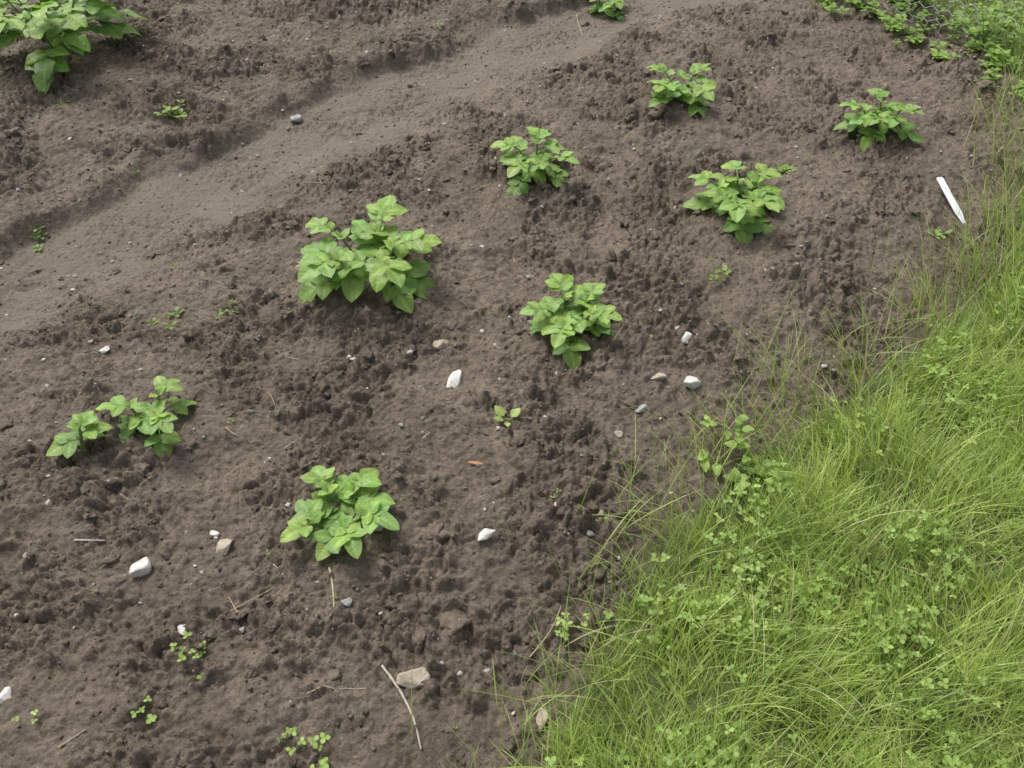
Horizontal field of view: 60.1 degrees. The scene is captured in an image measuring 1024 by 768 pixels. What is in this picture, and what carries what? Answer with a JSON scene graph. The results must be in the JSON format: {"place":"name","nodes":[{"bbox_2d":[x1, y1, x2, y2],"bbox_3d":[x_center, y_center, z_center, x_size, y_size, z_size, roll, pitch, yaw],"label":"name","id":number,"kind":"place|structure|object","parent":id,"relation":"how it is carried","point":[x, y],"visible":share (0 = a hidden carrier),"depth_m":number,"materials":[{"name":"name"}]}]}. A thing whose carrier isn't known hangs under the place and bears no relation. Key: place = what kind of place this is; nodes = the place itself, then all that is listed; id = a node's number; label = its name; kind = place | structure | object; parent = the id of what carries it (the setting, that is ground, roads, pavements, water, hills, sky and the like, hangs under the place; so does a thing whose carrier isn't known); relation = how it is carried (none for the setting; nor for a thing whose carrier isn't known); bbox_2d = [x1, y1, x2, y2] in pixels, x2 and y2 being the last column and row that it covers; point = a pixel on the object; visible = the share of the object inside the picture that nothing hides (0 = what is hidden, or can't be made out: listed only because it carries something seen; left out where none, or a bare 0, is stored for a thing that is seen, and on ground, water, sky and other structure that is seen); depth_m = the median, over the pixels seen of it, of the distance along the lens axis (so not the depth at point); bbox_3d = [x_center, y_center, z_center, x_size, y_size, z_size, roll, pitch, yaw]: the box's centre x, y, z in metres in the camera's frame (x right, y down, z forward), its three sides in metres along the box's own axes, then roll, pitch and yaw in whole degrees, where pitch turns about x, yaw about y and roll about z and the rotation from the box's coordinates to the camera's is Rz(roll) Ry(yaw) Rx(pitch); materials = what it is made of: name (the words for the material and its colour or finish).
{"place":"outdoors","nodes":[
{"label":"outdoors","id":0,"kind":"place"},
{"bbox_2d":[0,0,1018,747],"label":"straw debris","id":1,"kind":"object","parent":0,"point":[484,292],"visible":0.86,"depth_m":2.74,"materials":[{"name":"beige plant"}]},
{"bbox_2d":[0,0,1023,767],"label":"ground","id":2,"kind":"structure","parent":0,"point":[444,700],"depth_m":2.38,"materials":[{"name":"soil"}]},
{"bbox_2d":[0,686,11,703],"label":"white stone","id":3,"kind":"object","parent":2,"relation":"on","point":[5,693],"visible":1,"depth_m":1.65,"materials":[{"name":"white stone"}]},
{"bbox_2d":[11,709,39,723],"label":"weed seedling","id":4,"kind":"object","parent":2,"relation":"on","point":[16,719],"visible":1,"depth_m":1.60,"materials":[{"name":"green plant"}]},
{"bbox_2d":[31,226,48,251],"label":"weed seedling","id":5,"kind":"object","parent":2,"relation":"on","point":[37,245],"visible":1,"depth_m":2.81,"materials":[{"name":"green plant"}]},
{"bbox_2d":[45,499,52,506],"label":"tan stone","id":6,"kind":"object","parent":2,"relation":"on","point":[48,502],"visible":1,"depth_m":1.94,"materials":[{"name":"beige stone"}]},
{"bbox_2d":[58,729,85,747],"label":"dry stalk","id":7,"kind":"object","parent":2,"relation":"on","point":[70,739],"visible":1,"depth_m":1.59,"materials":[{"name":"plant"}]},
{"bbox_2d":[0,0,146,94],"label":"potato plant","id":8,"kind":"object","parent":2,"relation":"on","point":[42,64],"visible":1,"depth_m":3.31,"materials":[{"name":"green plant"}]},
{"bbox_2d":[46,410,111,458],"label":"potato plant","id":9,"kind":"object","parent":2,"relation":"on","point":[86,425],"visible":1,"depth_m":2.00,"materials":[{"name":"green plant"}]},
{"bbox_2d":[74,539,104,540],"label":"dry stalk","id":10,"kind":"object","parent":2,"relation":"on","point":[87,540],"visible":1,"depth_m":1.91,"materials":[{"name":"plant"}]},
{"bbox_2d":[99,346,109,353],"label":"white stone","id":11,"kind":"object","parent":2,"relation":"on","point":[105,349],"visible":1,"depth_m":2.33,"materials":[{"name":"white stone"}]},
{"bbox_2d":[129,557,150,576],"bbox_3d":[-0.777,0.384,1.848,0.045,0.034,0.034,-17,47,-16],"label":"white stone","id":12,"kind":"object","parent":2,"relation":"on","point":[141,567],"visible":1,"depth_m":1.83,"materials":[{"name":"white stone"}]},
{"bbox_2d":[130,695,156,723],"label":"weed seedling","id":13,"kind":"object","parent":2,"relation":"on","point":[150,716],"visible":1,"depth_m":1.63,"materials":[{"name":"green plant"}]},
{"bbox_2d":[96,376,197,457],"bbox_3d":[-0.864,0.072,2.086,0.194,0.107,0.199,0,45,0],"label":"potato plant","id":14,"kind":"object","parent":2,"relation":"on","point":[148,418],"visible":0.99,"depth_m":2.06,"materials":[{"name":"green plant"}]},
{"bbox_2d":[147,307,183,329],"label":"weed seedling","id":15,"kind":"object","parent":2,"relation":"on","point":[168,313],"visible":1,"depth_m":2.42,"materials":[{"name":"green plant"}]},
{"bbox_2d":[154,99,186,116],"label":"weed seedling","id":16,"kind":"object","parent":2,"relation":"on","point":[180,111],"visible":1,"depth_m":3.23,"materials":[{"name":"green plant"}]},
{"bbox_2d":[177,624,186,635],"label":"white stone","id":17,"kind":"object","parent":2,"relation":"on","point":[181,629],"visible":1,"depth_m":1.75,"materials":[{"name":"white stone"}]},
{"bbox_2d":[170,631,205,678],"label":"weed seedling","id":18,"kind":"object","parent":2,"relation":"on","point":[181,655],"visible":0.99,"depth_m":1.70,"materials":[{"name":"green plant"}]},
{"bbox_2d":[210,530,219,536],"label":"white stone","id":19,"kind":"object","parent":2,"relation":"on","point":[214,533],"visible":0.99,"depth_m":1.92,"materials":[{"name":"white stone"}]},
{"bbox_2d":[216,538,231,555],"bbox_3d":[-0.616,0.347,1.893,0.033,0.020,0.042,15,49,28],"label":"tan stone","id":20,"kind":"object","parent":2,"relation":"on","point":[222,547],"visible":1,"depth_m":1.88,"materials":[{"name":"beige stone"}]},
{"bbox_2d":[214,299,238,318],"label":"weed seedling","id":21,"kind":"object","parent":2,"relation":"on","point":[222,312],"visible":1,"depth_m":2.44,"materials":[{"name":"green plant"}]},
{"bbox_2d":[230,588,271,610],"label":"dry stalk","id":22,"kind":"object","parent":2,"relation":"on","point":[249,600],"visible":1,"depth_m":1.81,"materials":[{"name":"plant"}]},
{"bbox_2d":[281,727,295,740],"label":"weed seedling","id":23,"kind":"object","parent":2,"relation":"on","point":[292,731],"visible":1,"depth_m":1.62,"materials":[{"name":"green plant"}]},
{"bbox_2d":[290,114,301,121],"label":"grey stone","id":24,"kind":"object","parent":2,"relation":"on","point":[296,118],"visible":1,"depth_m":3.32,"materials":[{"name":"grey stone"}]},
{"bbox_2d":[286,733,330,767],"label":"weed seedling","id":25,"kind":"object","parent":2,"relation":"on","point":[324,762],"visible":1,"depth_m":1.61,"materials":[{"name":"green plant"}]},
{"bbox_2d":[328,567,334,629],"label":"dry stalk","id":26,"kind":"object","parent":2,"relation":"on","point":[329,568],"visible":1,"depth_m":1.80,"materials":[{"name":"plant"}]},
{"bbox_2d":[307,685,365,693],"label":"dry stalk","id":27,"kind":"object","parent":2,"relation":"on","point":[334,688],"visible":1,"depth_m":1.68,"materials":[{"name":"plant"}]},
{"bbox_2d":[280,465,399,560],"bbox_3d":[-0.358,0.288,1.906,0.245,0.112,0.254,0,45,0],"label":"potato plant","id":28,"kind":"object","parent":2,"relation":"on","point":[330,528],"visible":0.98,"depth_m":1.90,"materials":[{"name":"green plant"}]},
{"bbox_2d":[341,597,351,606],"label":"grey stone","id":29,"kind":"object","parent":2,"relation":"on","point":[347,602],"visible":1,"depth_m":1.78,"materials":[{"name":"grey stone"}]},
{"bbox_2d":[297,195,441,313],"bbox_3d":[-0.399,-0.358,2.499,0.412,0.179,0.426,0,45,0],"label":"potato plant","id":30,"kind":"object","parent":2,"relation":"on","point":[349,271],"visible":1,"depth_m":2.44,"materials":[{"name":"green plant"}]},
{"bbox_2d":[374,524,383,530],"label":"grey stone","id":31,"kind":"object","parent":2,"relation":"on","point":[379,527],"visible":0.17,"depth_m":1.88,"materials":[{"name":"grey stone"}]},
{"bbox_2d":[381,664,421,748],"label":"dry stalk","id":32,"kind":"object","parent":2,"relation":"on","point":[397,686],"visible":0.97,"depth_m":1.69,"materials":[{"name":"plant"}]},
{"bbox_2d":[396,667,429,688],"bbox_3d":[-0.192,0.573,1.719,0.066,0.027,0.041,-10,38,-18],"label":"tan stone","id":33,"kind":"object","parent":2,"relation":"on","point":[419,675],"visible":0.98,"depth_m":1.71,"materials":[{"name":"beige stone"}]},
{"bbox_2d":[433,339,447,349],"bbox_3d":[-0.191,-0.107,2.366,0.041,0.026,0.040,1,37,-1],"label":"tan stone","id":34,"kind":"object","parent":2,"relation":"on","point":[440,344],"visible":0.98,"depth_m":2.36,"materials":[{"name":"beige stone"}]},
{"bbox_2d":[447,370,461,388],"bbox_3d":[-0.147,-0.008,2.254,0.032,0.022,0.070,7,45,7],"label":"white stone","id":35,"kind":"object","parent":2,"relation":"on","point":[454,380],"visible":1,"depth_m":2.25,"materials":[{"name":"white stone"}]},
{"bbox_2d":[468,461,482,464],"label":"dead leaf","id":36,"kind":"object","parent":2,"relation":"on","point":[476,462],"visible":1,"depth_m":2.05,"materials":[{"name":"plant"}]},
{"bbox_2d":[478,528,496,540],"bbox_3d":[-0.057,0.325,1.913,0.025,0.021,0.046,31,51,27],"label":"white stone","id":37,"kind":"object","parent":2,"relation":"on","point":[485,534],"visible":1,"depth_m":1.91,"materials":[{"name":"white stone"}]},
{"bbox_2d":[21,20,957,756],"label":"weed sprouts","id":38,"kind":"object","parent":2,"relation":"on","point":[481,386],"visible":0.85,"depth_m":2.15,"materials":[{"name":"green plant"}]},
{"bbox_2d":[0,0,1013,766],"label":"pebbles","id":39,"kind":"object","parent":2,"relation":"on","point":[422,418],"visible":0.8,"depth_m":2.54,"materials":[{"name":"stone"}]},
{"bbox_2d":[494,406,520,426],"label":"weed seedling","id":40,"kind":"object","parent":2,"relation":"on","point":[500,411],"visible":1,"depth_m":2.15,"materials":[{"name":"green plant"}]},
{"bbox_2d":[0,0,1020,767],"bbox_3d":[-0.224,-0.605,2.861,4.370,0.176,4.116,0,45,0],"label":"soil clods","id":41,"kind":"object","parent":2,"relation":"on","point":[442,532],"visible":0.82,"depth_m":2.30,"materials":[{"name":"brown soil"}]},
{"bbox_2d":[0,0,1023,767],"bbox_3d":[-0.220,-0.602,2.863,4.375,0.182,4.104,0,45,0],"label":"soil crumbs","id":42,"kind":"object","parent":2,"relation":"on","point":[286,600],"visible":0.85,"depth_m":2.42,"materials":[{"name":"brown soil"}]},
{"bbox_2d":[490,126,578,196],"bbox_3d":[0.074,-0.721,2.880,0.256,0.130,0.254,-13,47,-13],"label":"potato plant","id":43,"kind":"object","parent":2,"relation":"on","point":[537,165],"visible":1,"depth_m":2.84,"materials":[{"name":"green plant"}]},
{"bbox_2d":[536,708,547,731],"bbox_3d":[0.056,0.647,1.700,0.022,0.016,0.044,20,48,19],"label":"tan stone","id":44,"kind":"object","parent":2,"relation":"on","point":[539,714],"visible":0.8,"depth_m":1.70,"materials":[{"name":"beige stone"}]},
{"bbox_2d":[529,606,560,657],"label":"dry stalk","id":45,"kind":"object","parent":2,"relation":"on","point":[546,635],"visible":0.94,"depth_m":1.81,"materials":[{"name":"plant"}]},
{"bbox_2d":[519,273,621,368],"bbox_3d":[0.157,-0.165,2.348,0.270,0.114,0.281,11,46,11],"label":"potato plant","id":46,"kind":"object","parent":2,"relation":"on","point":[561,320],"visible":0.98,"depth_m":2.33,"materials":[{"name":"green plant"}]},
{"bbox_2d":[555,612,588,640],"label":"weed seedling","id":47,"kind":"object","parent":2,"relation":"on","point":[563,621],"visible":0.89,"depth_m":1.82,"materials":[{"name":"green plant"}]},
{"bbox_2d":[587,0,624,20],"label":"potato plant","id":48,"kind":"object","parent":2,"relation":"on","point":[608,7],"visible":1,"depth_m":4.01,"materials":[{"name":"green plant"}]},
{"bbox_2d":[614,430,622,437],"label":"tan stone","id":49,"kind":"object","parent":2,"relation":"on","point":[619,433],"visible":1,"depth_m":2.13,"materials":[{"name":"beige stone"}]},
{"bbox_2d":[635,404,647,412],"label":"grey stone","id":50,"kind":"object","parent":2,"relation":"on","point":[642,407],"visible":0.97,"depth_m":2.17,"materials":[{"name":"grey stone"}]},
{"bbox_2d":[650,373,666,380],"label":"tan stone","id":51,"kind":"object","parent":2,"relation":"on","point":[659,376],"visible":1,"depth_m":2.25,"materials":[{"name":"beige stone"}]},
{"bbox_2d":[646,63,716,116],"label":"potato plant","id":52,"kind":"object","parent":2,"relation":"on","point":[667,90],"visible":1,"depth_m":3.19,"materials":[{"name":"green plant"}]},
{"bbox_2d":[681,332,691,343],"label":"white stone","id":53,"kind":"object","parent":2,"relation":"on","point":[685,337],"visible":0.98,"depth_m":2.34,"materials":[{"name":"white stone"}]},
{"bbox_2d":[683,376,700,388],"bbox_3d":[0.458,-0.003,2.242,0.038,0.032,0.043,23,49,21],"label":"white stone","id":54,"kind":"object","parent":2,"relation":"on","point":[691,382],"visible":1,"depth_m":2.23,"materials":[{"name":"white stone"}]},
{"bbox_2d":[710,265,730,279],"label":"weed seedling","id":55,"kind":"object","parent":2,"relation":"on","point":[724,267],"visible":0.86,"depth_m":2.55,"materials":[{"name":"green plant"}]},
{"bbox_2d":[700,415,742,439],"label":"weed plant","id":56,"kind":"object","parent":2,"relation":"on","point":[738,422],"visible":0.95,"depth_m":2.12,"materials":[{"name":"green plant"}]},
{"bbox_2d":[682,160,784,244],"bbox_3d":[0.721,-0.567,2.730,0.319,0.130,0.306,-25,50,-23],"label":"potato plant","id":57,"kind":"object","parent":2,"relation":"on","point":[720,197],"visible":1,"depth_m":2.70,"materials":[{"name":"green plant"}]},
{"bbox_2d":[698,414,771,496],"bbox_3d":[0.528,0.166,2.098,0.147,0.106,0.156,35,55,30],"label":"weed plant","id":58,"kind":"object","parent":2,"relation":"on","point":[740,433],"visible":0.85,"depth_m":2.10,"materials":[{"name":"green plant"}]},
{"bbox_2d":[749,464,792,517],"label":"weed plant","id":59,"kind":"object","parent":2,"relation":"on","point":[781,475],"visible":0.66,"depth_m":2.06,"materials":[{"name":"green plant"}]},
{"bbox_2d":[545,260,1023,767],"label":"clover","id":60,"kind":"object","parent":2,"relation":"on","point":[642,599],"visible":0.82,"depth_m":1.83,"materials":[{"name":"green plant"}]},
{"bbox_2d":[776,163,796,172],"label":"weed seedling","id":61,"kind":"object","parent":2,"relation":"on","point":[786,167],"visible":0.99,"depth_m":2.97,"materials":[{"name":"green plant"}]},
{"bbox_2d":[833,88,923,151],"bbox_3d":[1.276,-0.907,3.064,0.235,0.137,0.278,-18,48,-17],"label":"potato plant","id":62,"kind":"object","parent":2,"relation":"on","point":[883,119],"visible":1,"depth_m":3.04,"materials":[{"name":"green plant"}]},
{"bbox_2d":[815,0,1023,102],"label":"weed patch","id":63,"kind":"object","parent":2,"relation":"on","point":[981,29],"visible":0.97,"depth_m":3.64,"materials":[{"name":"green plant"}]},
{"bbox_2d":[927,226,952,238],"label":"weed seedling","id":64,"kind":"object","parent":2,"relation":"on","point":[936,230],"visible":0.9,"depth_m":2.75,"materials":[{"name":"green plant"}]},
{"bbox_2d":[864,0,1023,58],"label":"wire netting fence","id":65,"kind":"object","parent":2,"relation":"on","point":[964,17],"visible":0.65,"depth_m":3.64,"materials":[{"name":"grey metal"}]},
{"bbox_2d":[937,177,965,223],"bbox_3d":[1.413,-0.581,2.834,0.024,0.056,0.213,-7,45,-7],"label":"plant label","id":66,"kind":"object","parent":2,"relation":"on","point":[948,194],"visible":0.9,"depth_m":2.84,"materials":[{"name":"white plastic"}]},
{"bbox_2d":[411,0,1023,767],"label":"grass","id":67,"kind":"structure","parent":0,"point":[997,478],"depth_m":1.89,"materials":[{"name":"green plant"}]}
]}

